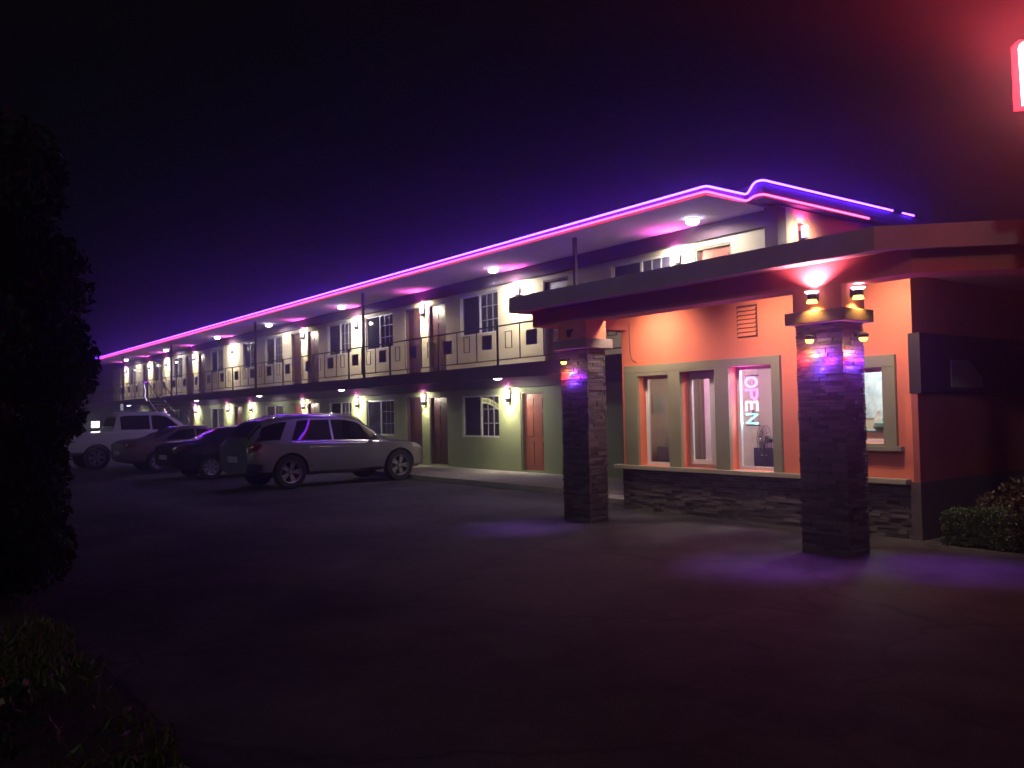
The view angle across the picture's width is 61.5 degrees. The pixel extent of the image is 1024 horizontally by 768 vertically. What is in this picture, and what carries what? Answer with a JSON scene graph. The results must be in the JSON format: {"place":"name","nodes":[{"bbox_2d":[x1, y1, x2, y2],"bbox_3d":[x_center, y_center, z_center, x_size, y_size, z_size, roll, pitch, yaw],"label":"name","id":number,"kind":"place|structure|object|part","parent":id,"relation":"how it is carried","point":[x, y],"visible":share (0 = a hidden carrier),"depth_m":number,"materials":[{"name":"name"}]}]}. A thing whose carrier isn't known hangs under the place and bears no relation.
{"place":"outdoors","nodes":[
{"label":"outdoors","id":0,"kind":"place"},
{"bbox_2d":[0,583,191,767],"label":"grass","id":1,"kind":"structure","parent":0,"point":[48,630],"depth_m":5.20,"materials":[{"name":"green plant"}]},
{"bbox_2d":[344,465,623,494],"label":"walkway","id":2,"kind":"structure","parent":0,"point":[536,482],"depth_m":20.12,"materials":[{"name":"concrete"}]},
{"bbox_2d":[0,0,1023,431],"label":"sky","id":3,"kind":"structure","parent":0,"point":[227,160],"materials":[{"name":"black"}]},
{"bbox_2d":[22,455,1023,767],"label":"parking lot","id":4,"kind":"structure","parent":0,"point":[218,623],"depth_m":6.46,"materials":[{"name":"grey asphalt"}]},
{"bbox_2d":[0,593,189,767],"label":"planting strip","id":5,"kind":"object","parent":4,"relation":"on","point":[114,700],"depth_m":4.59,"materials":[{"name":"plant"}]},
{"bbox_2d":[0,653,50,764],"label":"flowering plant","id":6,"kind":"object","parent":5,"relation":"on","point":[6,752],"visible":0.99,"depth_m":4.07,"materials":[{"name":"green plant"}]},
{"bbox_2d":[0,106,102,599],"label":"tall shrub","id":7,"kind":"object","parent":5,"relation":"on","point":[48,359],"visible":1,"depth_m":7.29,"materials":[{"name":"green plant"}]},
{"bbox_2d":[91,421,99,431],"bbox_3d":[-15.974,2.232,32.983,0.180,1.620,0.615,0,-2,-37],"label":"flood lamp","id":8,"kind":"object","parent":4,"relation":"on","point":[95,424],"visible":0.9,"depth_m":32.81,"materials":[{"name":"grey metal"}]},
{"bbox_2d":[62,411,183,469],"bbox_3d":[-13.214,1.942,30.451,5.680,1.926,2.337,0,-2,-38],"label":"parked truck","id":9,"kind":"object","parent":4,"relation":"on","point":[91,450],"visible":0.48,"depth_m":29.30,"materials":[{"name":"grey paint"}]},
{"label":"rear window","id":10,"kind":"part","parent":9,"relation":"part of","materials":[{"name":"black glass"}]},
{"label":"side window","id":11,"kind":"part","parent":9,"relation":"part of","materials":[{"name":"black glass"}]},
{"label":"door","id":12,"kind":"part","parent":9,"relation":"part of","materials":[{"name":"grey paint"}]},
{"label":"side window","id":13,"kind":"part","parent":9,"relation":"part of","materials":[{"name":"black glass"}]},
{"bbox_2d":[111,425,211,471],"bbox_3d":[-10.526,2.061,28.328,4.700,1.442,2.172,0,-2,-38],"label":"parked car","id":14,"kind":"object","parent":4,"relation":"on","point":[138,453],"visible":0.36,"depth_m":26.84,"materials":[{"name":"grey paint"}]},
{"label":"rear window","id":15,"kind":"part","parent":14,"relation":"part of","materials":[{"name":"black glass"}]},
{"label":"side window","id":16,"kind":"part","parent":14,"relation":"part of","materials":[{"name":"black glass"}]},
{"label":"side window","id":17,"kind":"part","parent":14,"relation":"part of","materials":[{"name":"black glass"}]},
{"bbox_2d":[145,378,191,424],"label":"outdoor staircase","id":18,"kind":"structure","parent":4,"relation":"on","point":[165,406],"depth_m":40.99,"materials":[{"name":"grey metal"}]},
{"bbox_2d":[155,425,236,478],"bbox_3d":[-7.655,1.889,24.787,4.700,1.442,2.172,0,-2,-39],"label":"parked car","id":19,"kind":"object","parent":4,"relation":"on","point":[197,454],"visible":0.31,"depth_m":23.22,"materials":[{"name":"black paint"}]},
{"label":"rear window","id":20,"kind":"part","parent":19,"relation":"part of","materials":[{"name":"black glass"}]},
{"bbox_2d":[109,462,448,499],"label":"parking bay lines","id":21,"kind":"object","parent":4,"relation":"on","point":[304,495],"visible":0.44,"depth_m":19.29,"materials":[{"name":"paint"}]},
{"bbox_2d":[219,413,422,488],"bbox_3d":[-4.567,1.578,21.208,4.800,1.707,2.284,0,-2,-40],"label":"parked car","id":22,"kind":"object","parent":4,"relation":"on","point":[288,451],"visible":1,"depth_m":20.08,"materials":[{"name":"silver metal"}]},
{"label":"rear window","id":23,"kind":"part","parent":22,"relation":"part of","materials":[{"name":"black glass"}]},
{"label":"side window","id":24,"kind":"part","parent":22,"relation":"part of","materials":[{"name":"black glass"}]},
{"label":"side window","id":25,"kind":"part","parent":22,"relation":"part of","materials":[{"name":"black glass"}]},
{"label":"door","id":26,"kind":"part","parent":22,"relation":"part of","materials":[{"name":"silver metal"}]},
{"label":"side window","id":27,"kind":"part","parent":22,"relation":"part of","materials":[{"name":"black glass"}]},
{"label":"door","id":28,"kind":"part","parent":22,"relation":"part of","materials":[{"name":"silver metal"}]},
{"bbox_2d":[88,182,933,478],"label":"motel building","id":29,"kind":"structure","parent":4,"relation":"on","point":[454,422],"depth_m":23.66,"materials":[{"name":"beige paint"}]},
{"bbox_2d":[121,370,122,399],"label":"door","id":30,"kind":"structure","parent":29,"relation":"in","point":[121,370],"depth_m":55.74,"materials":[{"name":"brown metal"}]},
{"bbox_2d":[130,367,135,384],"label":"window","id":31,"kind":"structure","parent":29,"relation":"in","point":[132,370],"depth_m":53.60,"materials":[{"name":"white"}]},
{"bbox_2d":[143,365,147,397],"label":"door","id":32,"kind":"structure","parent":29,"relation":"in","point":[145,368],"depth_m":51.33,"materials":[{"name":"brown metal"}]},
{"bbox_2d":[154,361,162,381],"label":"window","id":33,"kind":"structure","parent":29,"relation":"in","point":[158,366],"depth_m":48.98,"materials":[{"name":"white"}]},
{"bbox_2d":[173,357,181,378],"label":"window","id":34,"kind":"structure","parent":29,"relation":"in","point":[177,362],"depth_m":46.05,"materials":[{"name":"white"}]},
{"bbox_2d":[173,410,181,422],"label":"window","id":35,"kind":"structure","parent":29,"relation":"in","point":[173,410],"depth_m":45.81,"materials":[{"name":"white"}]},
{"bbox_2d":[186,355,192,393],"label":"door","id":36,"kind":"structure","parent":29,"relation":"in","point":[188,358],"depth_m":44.41,"materials":[{"name":"brown metal"}]},
{"bbox_2d":[188,408,193,424],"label":"door","id":37,"kind":"structure","parent":29,"relation":"in","point":[191,410],"depth_m":44.15,"materials":[{"name":"brown metal"}]},
{"bbox_2d":[199,352,204,392],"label":"door","id":38,"kind":"structure","parent":29,"relation":"in","point":[201,355],"depth_m":42.73,"materials":[{"name":"brown metal"}]},
{"bbox_2d":[211,348,222,372],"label":"window","id":39,"kind":"structure","parent":29,"relation":"in","point":[216,355],"depth_m":40.81,"materials":[{"name":"white"}]},
{"bbox_2d":[211,408,223,427],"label":"window","id":40,"kind":"structure","parent":29,"relation":"in","point":[217,414],"depth_m":40.87,"materials":[{"name":"white"}]},
{"bbox_2d":[235,406,241,424],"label":"door","id":41,"kind":"structure","parent":29,"relation":"in","point":[238,409],"depth_m":38.63,"materials":[{"name":"wood"}]},
{"bbox_2d":[244,342,253,368],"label":"window","id":42,"kind":"structure","parent":29,"relation":"in","point":[248,347],"depth_m":37.54,"materials":[{"name":"white"}]},
{"bbox_2d":[248,404,252,411],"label":"wall sconce","id":43,"kind":"object","parent":29,"relation":"attached to","point":[250,406],"depth_m":36.96,"materials":[{"name":"white metal"}]},
{"bbox_2d":[266,336,281,365],"bbox_3d":[-9.690,-1.354,35.196,0.056,1.120,1.850,0,-2,-37],"label":"window","id":44,"kind":"structure","parent":29,"relation":"in","point":[273,345],"depth_m":35.19,"materials":[{"name":"white"}]},
{"bbox_2d":[266,405,282,416],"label":"window","id":45,"kind":"structure","parent":29,"relation":"in","point":[270,409],"depth_m":35.25,"materials":[{"name":"white"}]},
{"bbox_2d":[292,332,301,383],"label":"door","id":46,"kind":"structure","parent":29,"relation":"in","point":[296,340],"depth_m":33.49,"materials":[{"name":"brown metal"}]},
{"bbox_2d":[292,403,301,413],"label":"door","id":47,"kind":"structure","parent":29,"relation":"in","point":[296,407],"depth_m":33.50,"materials":[{"name":"wood"}]},
{"bbox_2d":[300,331,304,339],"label":"wall sconce","id":48,"kind":"object","parent":29,"relation":"attached to","point":[302,335],"depth_m":32.64,"materials":[{"name":"white metal"}]},
{"bbox_2d":[301,401,304,409],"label":"wall sconce","id":49,"kind":"object","parent":29,"relation":"attached to","point":[302,405],"depth_m":32.55,"materials":[{"name":"white glass"}]},
{"bbox_2d":[308,329,318,382],"bbox_3d":[-7.356,-0.989,32.144,0.140,2.100,1.000,0,-2,-37],"label":"door","id":50,"kind":"structure","parent":29,"relation":"in","point":[313,348],"depth_m":32.27,"materials":[{"name":"brown metal"}]},
{"bbox_2d":[308,402,318,413],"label":"door","id":51,"kind":"structure","parent":29,"relation":"in","point":[313,407],"depth_m":32.24,"materials":[{"name":"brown metal"}]},
{"bbox_2d":[329,321,350,355],"bbox_3d":[-6.044,-1.583,30.386,0.056,1.120,1.870,0,-2,-37],"label":"window","id":52,"kind":"structure","parent":29,"relation":"in","point":[339,334],"depth_m":30.37,"materials":[{"name":"white"}]},
{"bbox_2d":[330,402,351,416],"bbox_3d":[-5.997,1.205,30.308,0.056,1.140,1.800,0,-2,-37],"label":"window","id":53,"kind":"structure","parent":29,"relation":"in","point":[335,407],"depth_m":30.28,"materials":[{"name":"white"}]},
{"bbox_2d":[89,320,621,401],"bbox_3d":[-12.423,-0.155,36.300,0.044,0.935,51.200,0,-2,-37],"label":"balcony railing","id":54,"kind":"object","parent":29,"relation":"on","point":[531,336],"visible":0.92,"depth_m":25.87,"materials":[{"name":"grey metal"}]},
{"bbox_2d":[353,320,357,329],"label":"wall sconce","id":55,"kind":"object","parent":29,"relation":"attached to","point":[355,323],"depth_m":29.12,"materials":[{"name":"white metal"}]},
{"bbox_2d":[354,398,358,407],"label":"wall sconce","id":56,"kind":"object","parent":29,"relation":"attached to","point":[356,401],"depth_m":29.03,"materials":[{"name":"white glass"}]},
{"bbox_2d":[367,312,392,350],"bbox_3d":[-4.287,-1.694,28.069,0.056,1.120,1.850,0,-2,-37],"label":"window","id":57,"kind":"structure","parent":29,"relation":"in","point":[379,327],"depth_m":28.06,"materials":[{"name":"white"}]},
{"bbox_2d":[368,400,393,434],"bbox_3d":[-4.231,1.094,27.978,0.056,1.140,1.850,0,-2,-37],"label":"window","id":58,"kind":"structure","parent":29,"relation":"in","point":[380,412],"depth_m":27.95,"materials":[{"name":"white"}]},
{"bbox_2d":[406,307,420,373],"bbox_3d":[-2.952,-1.266,26.335,0.140,2.100,0.910,0,-2,-37],"label":"door","id":59,"kind":"structure","parent":29,"relation":"in","point":[413,327],"depth_m":26.43,"materials":[{"name":"brown wood"}]},
{"bbox_2d":[407,397,422,462],"bbox_3d":[-2.899,1.402,26.249,0.140,2.000,0.910,0,-2,-37],"label":"door","id":60,"kind":"structure","parent":29,"relation":"in","point":[414,406],"depth_m":26.36,"materials":[{"name":"brown wood"}]},
{"bbox_2d":[419,306,424,317],"bbox_3d":[-2.697,-2.162,25.724,0.157,0.340,0.135,0,-2,-37],"label":"wall sconce","id":61,"kind":"object","parent":29,"relation":"attached to","point":[422,311],"depth_m":25.68,"materials":[{"name":"white glass"}]},
{"bbox_2d":[421,395,426,405],"bbox_3d":[-2.644,0.486,25.638,0.157,0.340,0.135,0,-2,-37],"label":"wall sconce","id":62,"kind":"object","parent":29,"relation":"attached to","point":[423,400],"depth_m":25.59,"materials":[{"name":"white glass"}]},
{"bbox_2d":[428,302,446,370],"bbox_3d":[-2.122,-1.319,25.240,0.140,2.100,0.960,0,-2,-37],"label":"door","id":63,"kind":"structure","parent":29,"relation":"in","point":[437,312],"depth_m":25.37,"materials":[{"name":"brown wood"}]},
{"bbox_2d":[430,396,447,463],"bbox_3d":[-2.069,1.350,25.154,0.140,2.000,0.960,0,-2,-37],"label":"door","id":64,"kind":"structure","parent":29,"relation":"in","point":[438,404],"depth_m":25.25,"materials":[{"name":"brown wood"}]},
{"bbox_2d":[461,290,497,336],"bbox_3d":[-0.861,-1.909,23.550,0.056,1.120,1.800,0,-2,-37],"label":"window","id":65,"kind":"structure","parent":29,"relation":"in","point":[479,310],"depth_m":23.54,"materials":[{"name":"white"}]},
{"bbox_2d":[463,395,498,436],"bbox_3d":[-0.820,0.880,23.479,0.056,1.140,1.750,0,-2,-37],"label":"window","id":66,"kind":"structure","parent":29,"relation":"in","point":[479,419],"depth_m":23.54,"materials":[{"name":"white"}]},
{"bbox_2d":[100,191,869,358],"bbox_3d":[-9.805,-2.349,35.692,4.527,0.087,50.097,0,-2,-37],"label":"neon tube","id":67,"kind":"object","parent":29,"relation":"attached to","point":[750,198],"visible":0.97,"depth_m":17.17,"materials":[{"name":"glass"}]},
{"bbox_2d":[482,398,498,409],"bbox_3d":[-0.578,0.543,23.158,0.015,0.352,0.780,0,-2,-37],"label":"window sign","id":68,"kind":"object","parent":29,"relation":"attached to","point":[490,402],"visible":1,"depth_m":23.15,"materials":[{"name":"yellow"}]},
{"bbox_2d":[488,267,497,272],"bbox_3d":[-0.475,-2.871,21.753,0.250,0.130,0.250,0,-2,-37],"label":"ceiling lamp","id":69,"kind":"object","parent":29,"relation":"attached to","point":[493,270],"visible":1,"depth_m":21.66,"materials":[{"name":"white glass"}]},
{"bbox_2d":[101,179,892,356],"bbox_3d":[-9.450,-2.529,35.971,5.426,0.222,50.096,0,-2,-37],"label":"neon tube","id":70,"kind":"object","parent":29,"relation":"on","point":[564,226],"visible":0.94,"depth_m":17.28,"materials":[{"name":"purple glass"}]},
{"bbox_2d":[504,390,510,402],"bbox_3d":[-0.120,0.327,22.309,0.157,0.340,0.135,0,-2,-37],"label":"wall sconce","id":71,"kind":"object","parent":29,"relation":"attached to","point":[507,393],"depth_m":22.26,"materials":[{"name":"white glass"}]},
{"bbox_2d":[514,286,519,295],"bbox_3d":[0.122,-2.339,22.005,0.157,0.340,0.135,0,-2,-37],"label":"wall sconce","id":72,"kind":"object","parent":29,"relation":"attached to","point":[516,291],"depth_m":21.95,"materials":[{"name":"white glass"}]},
{"bbox_2d":[521,391,544,471],"bbox_3d":[0.579,1.183,21.662,0.140,2.000,0.930,0,-2,-37],"label":"door","id":73,"kind":"structure","parent":29,"relation":"in","point":[532,415],"depth_m":21.73,"materials":[{"name":"wood"}]},
{"bbox_2d":[544,276,567,360],"bbox_3d":[1.144,-1.524,20.933,0.140,2.100,0.940,0,-2,-37],"label":"door","id":74,"kind":"structure","parent":29,"relation":"in","point":[559,282],"depth_m":21.12,"materials":[{"name":"brown wood"}]},
{"bbox_2d":[613,254,669,276],"bbox_3d":[2.831,-2.141,18.681,0.056,1.120,1.770,0,-2,-37],"label":"window","id":75,"kind":"structure","parent":29,"relation":"in","point":[661,261],"depth_m":18.66,"materials":[{"name":"white"}]},
{"bbox_2d":[673,251,680,264],"bbox_3d":[3.388,-2.545,17.697,0.157,0.340,0.135,0,-2,-37],"label":"wall sconce","id":76,"kind":"object","parent":29,"relation":"attached to","point":[676,259],"depth_m":17.64,"materials":[{"name":"white glass"}]},
{"bbox_2d":[686,217,698,225],"bbox_3d":[3.473,-3.119,16.545,0.250,0.130,0.250,0,-2,-37],"label":"ceiling lamp","id":77,"kind":"object","parent":29,"relation":"attached to","point":[691,221],"visible":1,"depth_m":16.46,"materials":[{"name":"white glass"}]},
{"bbox_2d":[695,241,730,260],"bbox_3d":[4.063,-1.707,17.082,0.140,2.100,0.930,0,-2,-37],"label":"door","id":78,"kind":"structure","parent":29,"relation":"in","point":[722,249],"depth_m":17.14,"materials":[{"name":"wood"}]},
{"bbox_2d":[799,225,808,240],"bbox_3d":[5.427,-2.762,15.951,0.135,0.340,0.157,0,-2,-37],"label":"wall sconce","id":79,"kind":"object","parent":29,"relation":"attached to","point":[804,233],"depth_m":15.90,"materials":[{"name":"white glass"}]},
{"bbox_2d":[553,320,612,522],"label":"stone pillar","id":80,"kind":"structure","parent":4,"relation":"on","point":[584,345],"depth_m":12.78,"materials":[{"name":"grey"}]},
{"bbox_2d":[560,358,569,364],"bbox_3d":[0.787,-0.340,12.870,0.156,0.095,0.124,0,-2,-37],"label":"cluster spotlight","id":81,"kind":"object","parent":80,"relation":"attached to","point":[563,361],"visible":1,"depth_m":12.82,"materials":[{"name":"yellow metal"}]},
{"bbox_2d":[566,329,572,336],"bbox_3d":[0.856,-0.760,12.904,0.047,0.116,0.140,0,-2,-37],"label":"unlit wall lamp","id":82,"kind":"object","parent":80,"relation":"attached to","point":[568,332],"visible":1,"depth_m":12.88,"materials":[{"name":"black metal"}]},
{"bbox_2d":[608,494,623,504],"bbox_3d":[1.754,2.073,15.578,0.530,0.100,1.350,0,-2,-37],"label":"concrete step","id":83,"kind":"object","parent":4,"relation":"on","point":[616,499],"visible":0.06,"depth_m":15.12,"materials":[{"name":"grey concrete"}]},
{"bbox_2d":[614,277,1023,540],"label":"motel office","id":84,"kind":"structure","parent":4,"relation":"on","point":[945,358],"depth_m":11.95,"materials":[{"name":"orange paint"}]},
{"bbox_2d":[645,375,669,465],"bbox_3d":[2.456,0.594,14.015,0.050,1.455,0.680,0,-2,-37],"label":"window frame","id":85,"kind":"structure","parent":84,"relation":"in","point":[647,379],"depth_m":14.24,"materials":[{"name":"white"}]},
{"bbox_2d":[652,395,664,411],"bbox_3d":[2.502,0.330,14.692,0.300,0.295,0.022,0,-2,-37],"label":"wall rack","id":86,"kind":"object","parent":84,"relation":"attached to","point":[658,403],"depth_m":14.68,"materials":[{"name":"grey"}]},
{"bbox_2d":[688,371,716,467],"bbox_3d":[3.005,0.544,13.266,0.080,1.485,0.680,0,-2,-37],"label":"window frame","id":87,"kind":"structure","parent":84,"relation":"in","point":[709,375],"depth_m":13.28,"materials":[{"name":"white"}]},
{"bbox_2d":[744,375,759,425],"bbox_3d":[3.562,0.244,12.773,0.049,0.760,0.240,0,-2,-37],"label":"neon sign","id":88,"kind":"object","parent":84,"relation":"attached to","point":[751,390],"visible":1,"depth_m":12.76,"materials":[{"name":"white plastic"}]},
{"bbox_2d":[737,365,773,470],"bbox_3d":[3.605,0.492,12.499,0.050,1.515,0.750,0,-2,-37],"label":"window frame","id":89,"kind":"structure","parent":84,"relation":"in","point":[739,369],"depth_m":12.75,"materials":[{"name":"white"}]},
{"bbox_2d":[754,447,773,466],"bbox_3d":[4.122,1.478,13.516,0.490,0.960,0.440,0,-2,-37],"label":"filing cabinet","id":90,"kind":"object","parent":84,"relation":"on","point":[758,458],"visible":0.12,"depth_m":13.42,"materials":[{"name":"blue metal"}]},
{"bbox_2d":[757,425,772,466],"bbox_3d":[3.875,1.289,13.174,0.400,1.325,0.394,-3,-3,45],"label":"pedestal fan","id":91,"kind":"object","parent":84,"relation":"on","point":[767,440],"visible":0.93,"depth_m":13.16,"materials":[{"name":"black plastic"}]},
{"bbox_2d":[509,219,1023,331],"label":"entrance canopy","id":92,"kind":"object","parent":84,"relation":"attached to","point":[986,253],"visible":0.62,"depth_m":9.71,"materials":[{"name":"paint"}]},
{"bbox_2d":[863,372,882,417],"bbox_3d":[5.436,0.141,12.591,0.011,0.720,0.900,0,-2,-37],"label":"wall poster","id":93,"kind":"object","parent":84,"relation":"attached to","point":[873,393],"depth_m":12.71,"materials":[{"name":"paper"}]},
{"bbox_2d":[863,368,883,442],"bbox_3d":[4.587,0.283,11.206,0.050,0.960,0.770,0,-2,-37],"label":"window frame","id":94,"kind":"structure","parent":84,"relation":"in","point":[868,370],"depth_m":11.07,"materials":[{"name":"white"}]},
{"bbox_2d":[867,429,883,438],"bbox_3d":[5.131,1.261,11.930,0.660,1.250,1.060,0,-2,-37],"label":"display counter","id":95,"kind":"object","parent":84,"relation":"on","point":[873,434],"visible":0.11,"depth_m":11.69,"materials":[{"name":"beige"}]},
{"bbox_2d":[873,421,882,430],"bbox_3d":[5.021,0.562,11.616,0.273,0.130,0.280,0,-2,-37],"label":"counter bowl","id":96,"kind":"object","parent":95,"relation":"on","point":[878,426],"visible":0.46,"depth_m":11.55,"materials":[{"name":"white"}]},
{"bbox_2d":[874,411,881,422],"bbox_3d":[5.060,0.505,11.862,0.110,0.260,0.110,0,-2,-37],"label":"bottle","id":97,"kind":"object","parent":95,"relation":"on","point":[878,417],"visible":0.55,"depth_m":11.84,"materials":[{"name":"white"}]},
{"bbox_3d":[2.817,1.638,14.252,0.600,0.740,0.980,0,-2,-37],"label":"reception desk","id":98,"kind":"object","parent":84,"relation":"on","visible":0},
{"bbox_2d":[657,439,669,460],"bbox_3d":[2.618,1.096,14.403,0.260,0.360,0.260,0,-2,-37],"label":"desk printer","id":99,"kind":"object","parent":98,"relation":"on","point":[663,452],"visible":0.65,"depth_m":14.33,"materials":[{"name":"grey plastic"}]},
{"bbox_2d":[784,283,873,557],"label":"stone pillar","id":100,"kind":"structure","parent":4,"relation":"on","point":[834,495],"depth_m":9.51,"materials":[{"name":"grey stone"}]},
{"bbox_2d":[804,334,815,342],"bbox_3d":[3.311,-0.499,9.541,0.156,0.095,0.124,0,-2,-37],"label":"cluster spotlight","id":101,"kind":"object","parent":100,"relation":"attached to","point":[809,338],"visible":1,"depth_m":9.49,"materials":[{"name":"black metal"}]},
{"bbox_2d":[804,290,818,303],"bbox_3d":[3.331,-0.963,9.554,0.152,0.132,0.156,0,-2,-37],"label":"pillar sconce","id":102,"kind":"object","parent":100,"relation":"attached to","point":[812,296],"visible":1,"depth_m":9.51,"materials":[{"name":"black metal"}]},
{"bbox_2d":[850,286,864,299],"bbox_3d":[3.793,-0.996,9.422,0.156,0.132,0.152,0,-2,-37],"label":"pillar sconce","id":103,"kind":"object","parent":100,"relation":"attached to","point":[856,292],"visible":1,"depth_m":9.38,"materials":[{"name":"black metal"}]},
{"bbox_2d":[854,332,868,340],"bbox_3d":[3.818,-0.514,9.386,0.124,0.095,0.156,0,-2,-37],"label":"cluster spotlight","id":104,"kind":"object","parent":100,"relation":"attached to","point":[862,336],"visible":1,"depth_m":9.34,"materials":[{"name":"black metal"}]},
{"bbox_2d":[938,505,1023,552],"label":"clipped hedge","id":105,"kind":"object","parent":4,"relation":"on","point":[956,522],"visible":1,"depth_m":9.72,"materials":[{"name":"green plant"}]},
{"bbox_2d":[975,477,1023,527],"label":"garden shrub","id":106,"kind":"object","parent":4,"relation":"on","point":[1015,499],"visible":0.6,"depth_m":10.00,"materials":[{"name":"green plant"}]},
{"bbox_2d":[1011,40,1023,110],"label":"pole sign","id":107,"kind":"object","parent":4,"relation":"on","point":[1017,51],"visible":1,"depth_m":6.94,"materials":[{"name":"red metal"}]},
{"bbox_2d":[765,442,772,447],"bbox_3d":[4.039,0.922,13.485,0.065,0.148,0.170,0,-2,-37],"label":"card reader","id":108,"kind":"object","parent":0,"point":[769,445],"visible":0.24,"depth_m":13.45,"materials":[{"name":"grey plastic"}]}
]}

